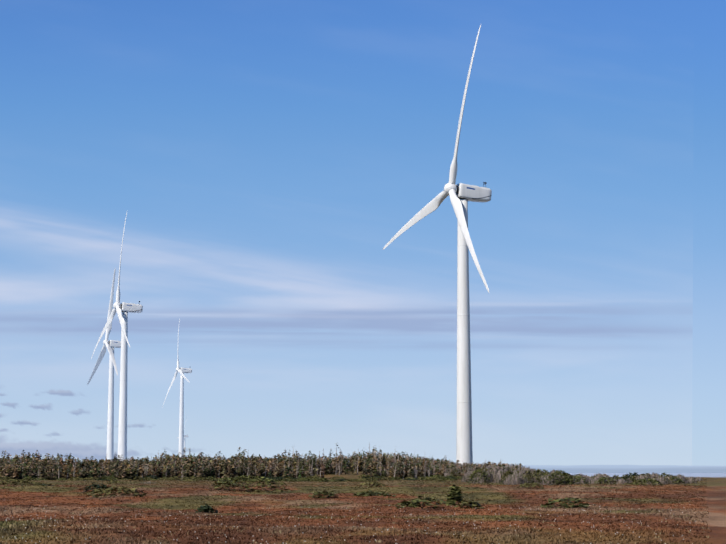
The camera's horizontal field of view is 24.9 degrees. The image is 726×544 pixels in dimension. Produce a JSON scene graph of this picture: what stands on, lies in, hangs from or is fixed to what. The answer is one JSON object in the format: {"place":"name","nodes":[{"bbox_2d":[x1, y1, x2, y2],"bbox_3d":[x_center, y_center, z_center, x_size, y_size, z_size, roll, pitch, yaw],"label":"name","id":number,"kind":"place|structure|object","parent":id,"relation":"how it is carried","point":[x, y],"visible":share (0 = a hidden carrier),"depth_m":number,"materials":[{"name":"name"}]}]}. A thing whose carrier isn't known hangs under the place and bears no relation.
{"place":"outdoors","nodes":[
{"label":"outdoors","id":0,"kind":"place"},
{"bbox_2d":[0,287,690,459],"bbox_3d":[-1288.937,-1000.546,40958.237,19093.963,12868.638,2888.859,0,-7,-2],"label":"cloud","id":1,"kind":"structure","parent":0,"point":[346,315],"depth_m":41763.78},
{"bbox_2d":[0,471,725,543],"bbox_3d":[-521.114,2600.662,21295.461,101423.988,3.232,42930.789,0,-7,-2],"label":"ground","id":2,"kind":"structure","parent":0,"point":[715,493],"depth_m":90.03,"materials":[{"name":"brown plant"}]},
{"bbox_2d":[87,269,120,460],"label":"turbine","id":3,"kind":"object","parent":2,"relation":"on","point":[110,345],"visible":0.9,"depth_m":988.43,"materials":[{"name":"paint"}]},
{"bbox_2d":[91,213,142,460],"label":"turbine","id":4,"kind":"object","parent":2,"relation":"on","point":[124,308],"visible":0.98,"depth_m":769.72,"materials":[{"name":"paint"}]},
{"bbox_2d":[162,319,191,457],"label":"turbine","id":5,"kind":"object","parent":2,"relation":"on","point":[181,371],"visible":1,"depth_m":1381.09,"materials":[{"name":"paint"}]},
{"bbox_2d":[0,443,579,479],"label":"forest trees","id":6,"kind":"object","parent":2,"relation":"on","point":[168,466],"visible":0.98,"depth_m":397.64,"materials":[{"name":"green plant"}]},
{"bbox_2d":[0,466,703,513],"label":"heath shrubs","id":7,"kind":"object","parent":2,"relation":"on","point":[526,477],"visible":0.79,"depth_m":231.41,"materials":[{"name":"green plant"}]},
{"bbox_2d":[382,25,491,463],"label":"turbine","id":8,"kind":"object","parent":2,"relation":"on","point":[461,195],"visible":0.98,"depth_m":451.69,"materials":[{"name":"paint"}]},
{"bbox_2d":[0,0,725,465],"label":"sky","id":9,"kind":"structure","parent":0,"point":[256,154],"materials":[{"name":"blue"}]},
{"bbox_2d":[496,464,725,472],"bbox_3d":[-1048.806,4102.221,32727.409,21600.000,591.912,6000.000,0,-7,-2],"label":"sea","id":10,"kind":"structure","parent":0,"point":[634,468],"depth_m":29988.52,"materials":[{"name":"blue liquid"}]}
]}

